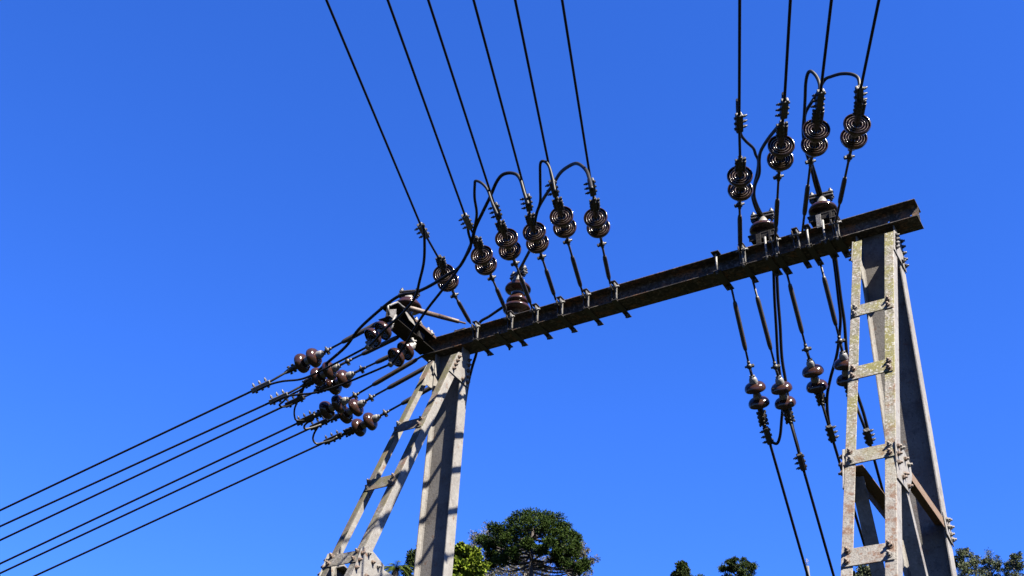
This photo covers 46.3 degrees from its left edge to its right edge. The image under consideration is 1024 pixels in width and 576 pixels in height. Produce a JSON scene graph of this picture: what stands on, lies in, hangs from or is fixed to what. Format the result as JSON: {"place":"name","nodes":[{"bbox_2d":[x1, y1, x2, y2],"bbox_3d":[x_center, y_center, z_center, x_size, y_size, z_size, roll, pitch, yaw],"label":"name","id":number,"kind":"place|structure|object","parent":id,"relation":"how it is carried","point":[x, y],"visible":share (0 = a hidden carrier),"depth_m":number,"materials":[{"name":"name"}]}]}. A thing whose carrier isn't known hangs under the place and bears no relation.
{"place":"outdoors","nodes":[
{"label":"outdoors","id":0,"kind":"place"},
{"bbox_2d":[0,0,1023,575],"label":"sky","id":1,"kind":"structure","parent":0,"point":[198,198],"materials":[{"name":"blue"}]},
{"bbox_3d":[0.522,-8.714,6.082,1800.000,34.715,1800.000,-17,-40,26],"label":"ground","id":2,"kind":"structure","parent":0,"visible":0},
{"bbox_2d":[317,347,471,575],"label":"steel trestle","id":3,"kind":"object","parent":2,"relation":"on","point":[440,421],"visible":1,"depth_m":13.35,"materials":[{"name":"grey metal"}]},
{"bbox_2d":[421,199,923,361],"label":"gantry beam","id":4,"kind":"structure","parent":3,"relation":"on","point":[794,247],"depth_m":13.28,"materials":[{"name":"metal"}]},
{"bbox_2d":[313,354,423,419],"bbox_3d":[-1.783,1.180,14.899,1.696,0.762,0.271,-14,-39,23],"label":"insulator string","id":5,"kind":"object","parent":4,"relation":"attached to","point":[327,409],"visible":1,"depth_m":14.85,"materials":[{"name":"ceramic"}]},
{"bbox_2d":[0,410,315,564],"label":"overhead wire","id":6,"kind":"object","parent":5,"relation":"attached to","point":[308,418],"visible":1,"depth_m":15.16,"materials":[{"name":"metal"}]},
{"bbox_2d":[293,390,305,421],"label":"jumper cable","id":7,"kind":"object","parent":5,"relation":"attached to","point":[295,419],"visible":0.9,"depth_m":15.00,"materials":[{"name":"black rubber"}]},
{"bbox_2d":[303,414,320,429],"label":"jumper cable","id":8,"kind":"object","parent":5,"relation":"attached to","point":[305,424],"visible":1,"depth_m":15.13,"materials":[{"name":"metal"}]},
{"bbox_2d":[378,301,435,354],"bbox_3d":[-1.094,0.653,14.593,0.253,0.384,1.754,-17,-40,26],"label":"cross arm","id":9,"kind":"object","parent":4,"relation":"attached to","point":[404,325],"visible":0.69,"depth_m":14.36},
{"bbox_2d":[284,322,375,374],"bbox_3d":[-2.111,0.652,14.292,1.441,0.595,0.265,-15,-39,24],"label":"insulator string","id":10,"kind":"object","parent":9,"relation":"attached to","point":[312,357],"visible":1,"depth_m":14.25,"materials":[{"name":"ceramic"}]},
{"bbox_2d":[0,371,287,510],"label":"overhead wire","id":11,"kind":"object","parent":10,"relation":"attached to","point":[255,388],"visible":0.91,"depth_m":14.54,"materials":[{"name":"black metal"}]},
{"bbox_2d":[302,335,398,388],"bbox_3d":[-1.931,0.833,14.580,1.490,0.597,0.276,-14,-38,23],"label":"insulator string","id":12,"kind":"object","parent":9,"relation":"attached to","point":[319,379],"visible":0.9,"depth_m":14.54,"materials":[{"name":"ceramic"}]},
{"bbox_2d":[0,383,305,526],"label":"overhead wire","id":13,"kind":"object","parent":12,"relation":"attached to","point":[272,399],"visible":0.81,"depth_m":14.84,"materials":[{"name":"black metal"}]},
{"bbox_2d":[279,387,304,407],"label":"jumper cable","id":14,"kind":"object","parent":12,"relation":"attached to","point":[295,392],"visible":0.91,"depth_m":14.84,"materials":[{"name":"black rubber"}]},
{"bbox_2d":[314,355,388,394],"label":"insulator string","id":15,"kind":"object","parent":9,"relation":"attached to","point":[343,376],"visible":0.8,"depth_m":14.72,"materials":[{"name":"ceramic"}]},
{"bbox_2d":[0,390,318,540],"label":"overhead wire","id":16,"kind":"object","parent":15,"relation":"attached to","point":[301,398],"visible":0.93,"depth_m":15.02,"materials":[{"name":"metal"}]},
{"bbox_2d":[329,365,425,423],"bbox_3d":[-1.629,1.270,15.118,1.669,0.742,0.282,-15,-39,24],"label":"insulator string","id":17,"kind":"object","parent":9,"relation":"attached to","point":[355,408],"visible":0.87,"depth_m":15.07,"materials":[{"name":"ceramic"}]},
{"bbox_2d":[0,417,329,573],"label":"overhead wire","id":18,"kind":"object","parent":17,"relation":"attached to","point":[323,422],"visible":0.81,"depth_m":15.38,"materials":[{"name":"metal"}]},
{"bbox_2d":[364,318,393,349],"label":"insulator string","id":19,"kind":"object","parent":9,"relation":"hanging from","point":[370,334],"visible":0.78,"depth_m":13.87,"materials":[{"name":"brown ceramic"}]},
{"bbox_2d":[256,347,364,390],"bbox_3d":[-2.340,0.960,14.106,1.641,0.216,0.082,-16,-39,26],"label":"jumper cable","id":20,"kind":"object","parent":19,"relation":"attached to","point":[319,371],"visible":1,"depth_m":14.08,"materials":[{"name":"black rubber"}]},
{"bbox_2d":[343,387,430,436],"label":"insulator string","id":21,"kind":"object","parent":9,"relation":"attached to","point":[360,426],"visible":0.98,"depth_m":15.26,"materials":[{"name":"ceramic"}]},
{"bbox_2d":[33,430,345,575],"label":"overhead wire","id":22,"kind":"object","parent":21,"relation":"attached to","point":[339,435],"visible":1,"depth_m":15.55,"materials":[{"name":"metal"}]},
{"bbox_2d":[312,428,337,444],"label":"jumper cable","id":23,"kind":"object","parent":22,"relation":"attached to","point":[319,443],"visible":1,"depth_m":15.35,"materials":[{"name":"metal"}]},
{"bbox_2d":[369,223,425,346],"bbox_3d":[-1.157,0.029,12.989,0.265,0.330,2.048,14,-36,-15],"label":"jumper cable","id":24,"kind":"object","parent":9,"relation":"hanging from","point":[414,297],"visible":1,"depth_m":12.92,"materials":[{"name":"black rubber"}]},
{"bbox_2d":[387,337,416,366],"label":"insulator string","id":25,"kind":"object","parent":9,"relation":"hanging from","point":[407,353],"visible":0.84,"depth_m":14.10,"materials":[{"name":"brown ceramic"}]},
{"bbox_2d":[272,365,387,403],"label":"jumper cable","id":26,"kind":"object","parent":25,"relation":"attached to","point":[336,386],"visible":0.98,"depth_m":14.33,"materials":[{"name":"black rubber"}]},
{"bbox_2d":[397,288,421,318],"bbox_3d":[-1.262,0.186,14.568,0.344,0.457,0.344,-17,-40,26],"label":"post insulator","id":27,"kind":"object","parent":9,"relation":"on","point":[405,301],"visible":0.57,"depth_m":14.46,"materials":[{"name":"brown ceramic"}]},
{"bbox_2d":[408,306,465,323],"bbox_3d":[-0.904,0.329,14.424,0.728,0.086,0.068,13,-36,-14],"label":"stay rod","id":28,"kind":"object","parent":9,"relation":"attached to","point":[429,313],"visible":0.81,"depth_m":14.39,"materials":[{"name":"grey metal"}]},
{"bbox_2d":[433,255,470,323],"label":"insulator string","id":29,"kind":"object","parent":4,"relation":"attached to","point":[442,268],"visible":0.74,"depth_m":13.62,"materials":[{"name":"ceramic"}]},
{"bbox_2d":[325,0,438,258],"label":"overhead wire","id":30,"kind":"object","parent":29,"relation":"attached to","point":[419,225],"visible":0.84,"depth_m":11.62,"materials":[{"name":"black metal"}]},
{"bbox_2d":[470,235,507,313],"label":"insulator string","id":31,"kind":"object","parent":4,"relation":"attached to","point":[483,260],"visible":1,"depth_m":13.27,"materials":[{"name":"ceramic"}]},
{"bbox_2d":[386,0,475,238],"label":"overhead wire","id":32,"kind":"object","parent":31,"relation":"attached to","point":[467,221],"visible":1,"depth_m":11.53,"materials":[{"name":"black metal"}]},
{"bbox_2d":[391,229,471,363],"bbox_3d":[-0.853,0.096,13.350,0.200,0.728,2.066,17,-37,-19],"label":"jumper cable","id":33,"kind":"object","parent":32,"relation":"hanging from","point":[434,300],"visible":1,"depth_m":13.34,"materials":[{"name":"black rubber"}]},
{"bbox_2d":[495,219,532,307],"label":"insulator string","id":34,"kind":"object","parent":4,"relation":"attached to","point":[506,242],"visible":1,"depth_m":12.98,"materials":[{"name":"ceramic"}]},
{"bbox_2d":[427,0,501,220],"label":"overhead wire","id":35,"kind":"object","parent":34,"relation":"attached to","point":[497,206],"visible":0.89,"depth_m":11.31,"materials":[{"name":"metal"}]},
{"bbox_2d":[471,180,498,235],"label":"jumper cable","id":36,"kind":"object","parent":35,"relation":"attached to","point":[489,195],"visible":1,"depth_m":12.40,"materials":[{"name":"black rubber"}]},
{"bbox_2d":[503,265,530,315],"bbox_3d":[0.069,0.074,14.569,0.340,0.762,0.340,-17,-40,26],"label":"post insulator","id":37,"kind":"object","parent":4,"relation":"on","point":[516,301],"visible":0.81,"depth_m":14.48,"materials":[{"name":"brown ceramic"}]},
{"bbox_2d":[466,306,502,402],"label":"jumper cable","id":38,"kind":"object","parent":37,"relation":"attached to","point":[480,322],"visible":0.42,"depth_m":14.82,"materials":[{"name":"black rubber"}]},
{"bbox_2d":[515,162,593,275],"bbox_3d":[0.337,-0.555,13.051,0.184,1.233,3.308,10,-35,-10],"label":"jumper cable","id":39,"kind":"object","parent":37,"relation":"attached to","point":[565,168],"visible":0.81,"depth_m":12.29,"materials":[{"name":"black rubber"}]},
{"bbox_2d":[522,212,555,300],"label":"insulator string","id":40,"kind":"object","parent":4,"relation":"attached to","point":[536,238],"visible":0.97,"depth_m":12.88,"materials":[{"name":"ceramic"}]},
{"bbox_2d":[472,0,532,212],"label":"overhead wire","id":41,"kind":"object","parent":40,"relation":"attached to","point":[529,209],"visible":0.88,"depth_m":11.25,"materials":[{"name":"metal"}]},
{"bbox_2d":[297,171,529,396],"bbox_3d":[-1.214,0.138,13.623,0.376,0.763,4.839,24,-40,-27],"label":"jumper cable","id":42,"kind":"object","parent":41,"relation":"attached to","point":[386,304],"visible":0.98,"depth_m":13.33,"materials":[{"name":"black rubber"}]},
{"bbox_2d":[549,196,582,292],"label":"insulator string","id":43,"kind":"object","parent":4,"relation":"attached to","point":[562,221],"visible":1,"depth_m":12.64,"materials":[{"name":"ceramic"}]},
{"bbox_2d":[514,0,559,197],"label":"overhead wire","id":44,"kind":"object","parent":43,"relation":"attached to","point":[554,195],"visible":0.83,"depth_m":11.15,"materials":[{"name":"metal"}]},
{"bbox_2d":[534,160,556,224],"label":"jumper cable","id":45,"kind":"object","parent":44,"relation":"hanging from","point":[540,185],"visible":1,"depth_m":11.94,"materials":[{"name":"black rubber"}]},
{"bbox_2d":[584,197,610,283],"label":"insulator string","id":46,"kind":"object","parent":4,"relation":"attached to","point":[596,222],"visible":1,"depth_m":12.64,"materials":[{"name":"ceramic"}]},
{"bbox_2d":[561,0,596,197],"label":"overhead wire","id":47,"kind":"object","parent":46,"relation":"attached to","point":[592,193],"visible":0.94,"depth_m":11.18,"materials":[{"name":"metal"}]},
{"bbox_2d":[727,155,752,251],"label":"insulator string","id":48,"kind":"object","parent":4,"relation":"attached to","point":[739,179],"visible":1,"depth_m":11.92,"materials":[{"name":"ceramic"}]},
{"bbox_2d":[734,0,746,157],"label":"overhead wire","id":49,"kind":"object","parent":48,"relation":"attached to","point":[739,122],"visible":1,"depth_m":10.95,"materials":[{"name":"metal"}]},
{"bbox_2d":[730,287,769,427],"bbox_3d":[2.632,0.779,13.283,0.237,1.169,1.202,-11,-37,20],"label":"insulator string","id":50,"kind":"object","parent":4,"relation":"hanging from","point":[755,387],"visible":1,"depth_m":13.22,"materials":[{"name":"ceramic"}]},
{"bbox_2d":[759,426,808,575],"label":"overhead wire","id":51,"kind":"object","parent":50,"relation":"attached to","point":[766,430],"visible":1,"depth_m":13.52,"materials":[{"name":"metal"}]},
{"bbox_2d":[770,272,783,444],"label":"jumper cable","id":52,"kind":"object","parent":51,"relation":"attached to","point":[777,353],"visible":0.58,"depth_m":13.34,"materials":[{"name":"black rubber"}]},
{"bbox_2d":[748,208,778,245],"bbox_3d":[2.754,-0.633,13.096,0.310,0.544,0.310,-17,-40,26],"label":"post insulator","id":53,"kind":"object","parent":4,"relation":"on","point":[761,227],"visible":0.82,"depth_m":13.01,"materials":[{"name":"brown ceramic"}]},
{"bbox_2d":[736,98,759,216],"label":"jumper cable","id":54,"kind":"object","parent":53,"relation":"attached to","point":[748,143],"visible":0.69,"depth_m":12.11,"materials":[{"name":"black rubber"}]},
{"bbox_2d":[752,92,782,215],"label":"jumper cable","id":55,"kind":"object","parent":53,"relation":"attached to","point":[770,135],"visible":0.74,"depth_m":12.28,"materials":[{"name":"black rubber"}]},
{"bbox_2d":[752,281,795,424],"bbox_3d":[2.887,0.720,13.172,0.237,1.186,1.241,-11,-37,20],"label":"insulator string","id":56,"kind":"object","parent":4,"relation":"hanging from","point":[785,403],"visible":1,"depth_m":13.12,"materials":[{"name":"ceramic"}]},
{"bbox_2d":[775,276,800,451],"bbox_3d":[3.010,0.580,13.299,0.103,2.242,1.651,-7,-36,14],"label":"jumper cable","id":57,"kind":"object","parent":56,"relation":"attached to","point":[780,329],"visible":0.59,"depth_m":13.28,"materials":[{"name":"black rubber"}]},
{"bbox_2d":[789,421,834,575],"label":"overhead wire","id":58,"kind":"object","parent":56,"relation":"attached to","point":[800,456],"visible":1,"depth_m":13.34,"materials":[{"name":"metal"}]},
{"bbox_2d":[767,120,794,247],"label":"insulator string","id":59,"kind":"object","parent":4,"relation":"attached to","point":[781,148],"visible":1,"depth_m":11.39,"materials":[{"name":"ceramic"}]},
{"bbox_2d":[775,0,791,121],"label":"overhead wire","id":60,"kind":"object","parent":59,"relation":"attached to","point":[783,104],"visible":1,"depth_m":10.62,"materials":[{"name":"metal"}]},
{"bbox_2d":[786,274,827,406],"bbox_3d":[3.166,0.562,13.040,0.254,1.106,1.186,-17,-40,26],"label":"insulator string","id":61,"kind":"object","parent":4,"relation":"hanging from","point":[816,385],"visible":1,"depth_m":12.96,"materials":[{"name":"ceramic"}]},
{"bbox_2d":[821,402,869,566],"bbox_3d":[4.703,4.580,14.367,0.125,4.020,6.633,-13,-38,22],"label":"overhead wire","id":62,"kind":"object","parent":61,"relation":"attached to","point":[830,434],"visible":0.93,"depth_m":13.14,"materials":[{"name":"metal"}]},
{"bbox_2d":[825,259,841,424],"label":"jumper cable","id":63,"kind":"object","parent":62,"relation":"attached to","point":[835,359],"visible":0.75,"depth_m":13.09,"materials":[{"name":"black rubber"}]},
{"bbox_2d":[801,107,829,236],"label":"insulator string","id":64,"kind":"object","parent":4,"relation":"attached to","point":[816,133],"visible":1,"depth_m":11.29,"materials":[{"name":"ceramic"}]},
{"bbox_2d":[810,0,832,110],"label":"overhead wire","id":65,"kind":"object","parent":64,"relation":"attached to","point":[820,94],"visible":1,"depth_m":10.61,"materials":[{"name":"metal"}]},
{"bbox_2d":[807,188,840,227],"bbox_3d":[3.329,-0.818,12.807,0.310,0.574,0.310,-17,-40,26],"label":"post insulator","id":66,"kind":"object","parent":4,"relation":"on","point":[822,208],"visible":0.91,"depth_m":12.73,"materials":[{"name":"brown ceramic"}]},
{"bbox_2d":[801,70,819,195],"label":"jumper cable","id":67,"kind":"object","parent":66,"relation":"attached to","point":[814,74],"visible":0.73,"depth_m":11.71,"materials":[{"name":"black rubber"}]},
{"bbox_2d":[805,72,861,194],"bbox_3d":[3.100,-1.372,11.924,0.380,0.672,2.110,1,-35,4],"label":"jumper cable","id":68,"kind":"object","parent":66,"relation":"attached to","point":[856,76],"visible":0.52,"depth_m":11.50,"materials":[{"name":"black rubber"}]},
{"bbox_2d":[820,263,858,396],"bbox_3d":[3.516,0.477,12.837,0.237,1.112,1.165,-9,-37,17],"label":"insulator string","id":69,"kind":"object","parent":4,"relation":"hanging from","point":[841,363],"visible":0.66,"depth_m":12.77,"materials":[{"name":"ceramic"}]},
{"bbox_2d":[857,405,903,572],"bbox_3d":[5.018,4.178,14.577,0.168,3.033,6.884,-12,-38,21],"label":"overhead wire","id":70,"kind":"object","parent":69,"relation":"attached to","point":[868,436],"visible":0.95,"depth_m":12.95,"materials":[{"name":"metal"}]},
{"bbox_2d":[835,259,869,429],"bbox_3d":[3.601,0.290,12.998,0.112,2.141,1.554,-10,-37,19],"label":"jumper cable","id":71,"kind":"object","parent":70,"relation":"attached to","point":[845,333],"visible":0.6,"depth_m":12.97,"materials":[{"name":"black rubber"}]},
{"bbox_2d":[835,100,870,222],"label":"insulator string","id":72,"kind":"object","parent":4,"relation":"attached to","point":[857,127],"visible":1,"depth_m":11.25,"materials":[{"name":"ceramic"}]},
{"bbox_2d":[854,0,880,107],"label":"overhead wire","id":73,"kind":"object","parent":72,"relation":"attached to","point":[859,93],"visible":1,"depth_m":10.60,"materials":[{"name":"metal"}]},
{"bbox_2d":[384,560,413,575],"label":"palm tree","id":74,"kind":"object","parent":2,"relation":"on","point":[393,570],"visible":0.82,"depth_m":49.88,"materials":[{"name":"green plant"}]},
{"bbox_2d":[401,542,416,575],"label":"conifer tree","id":75,"kind":"object","parent":2,"relation":"on","point":[410,557],"visible":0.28,"depth_m":63.44,"materials":[{"name":"green plant"}]},
{"bbox_2d":[452,540,492,575],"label":"broadleaf tree","id":76,"kind":"object","parent":2,"relation":"on","point":[468,560],"visible":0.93,"depth_m":56.99,"materials":[{"name":"green plant"}]},
{"bbox_2d":[468,520,509,575],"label":"dry tree","id":77,"kind":"object","parent":2,"relation":"on","point":[492,573],"visible":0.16,"depth_m":83.08,"materials":[{"name":"grey plant"}]},
{"bbox_2d":[490,550,554,575],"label":"dry tree","id":78,"kind":"object","parent":2,"relation":"on","point":[524,573],"visible":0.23,"depth_m":86.22,"materials":[{"name":"grey plant"}]},
{"bbox_2d":[474,506,591,575],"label":"araucaria tree","id":79,"kind":"object","parent":2,"relation":"on","point":[547,526],"visible":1,"depth_m":68.61,"materials":[{"name":"green plant"}]},
{"bbox_2d":[554,540,600,575],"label":"dry tree","id":80,"kind":"object","parent":2,"relation":"on","point":[584,552],"visible":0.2,"depth_m":84.99,"materials":[{"name":"grey plant"}]},
{"bbox_2d":[669,560,704,575],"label":"conifer tree","id":81,"kind":"object","parent":2,"relation":"on","point":[682,566],"visible":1,"depth_m":89.55,"materials":[{"name":"green plant"}]},
{"bbox_2d":[717,556,759,575],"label":"flat topped tree","id":82,"kind":"object","parent":2,"relation":"on","point":[746,566],"visible":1,"depth_m":93.99,"materials":[{"name":"green plant"}]},
{"bbox_2d":[805,559,809,575],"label":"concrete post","id":83,"kind":"object","parent":2,"relation":"on","point":[806,560],"visible":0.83,"depth_m":59.87,"materials":[{"name":"white concrete"}]},
{"bbox_2d":[853,564,871,575],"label":"gum tree","id":84,"kind":"object","parent":2,"relation":"on","point":[863,570],"visible":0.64,"depth_m":74.25,"materials":[{"name":"green plant"}]},
{"bbox_2d":[838,225,956,575],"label":"steel trestle","id":85,"kind":"object","parent":2,"relation":"on","point":[909,505],"visible":1,"depth_m":10.33,"materials":[{"name":"metal"}]},
{"bbox_2d":[954,547,984,575],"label":"gum tree","id":86,"kind":"object","parent":2,"relation":"on","point":[962,563],"visible":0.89,"depth_m":79.00,"materials":[{"name":"green plant"}]},
{"bbox_2d":[977,549,1002,575],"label":"gum tree","id":87,"kind":"object","parent":2,"relation":"on","point":[989,563],"visible":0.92,"depth_m":87.36,"materials":[{"name":"green plant"}]},
{"bbox_2d":[1001,551,1023,575],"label":"gum tree","id":88,"kind":"object","parent":2,"relation":"on","point":[1013,563],"visible":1,"depth_m":85.29,"materials":[{"name":"green plant"}]}
]}

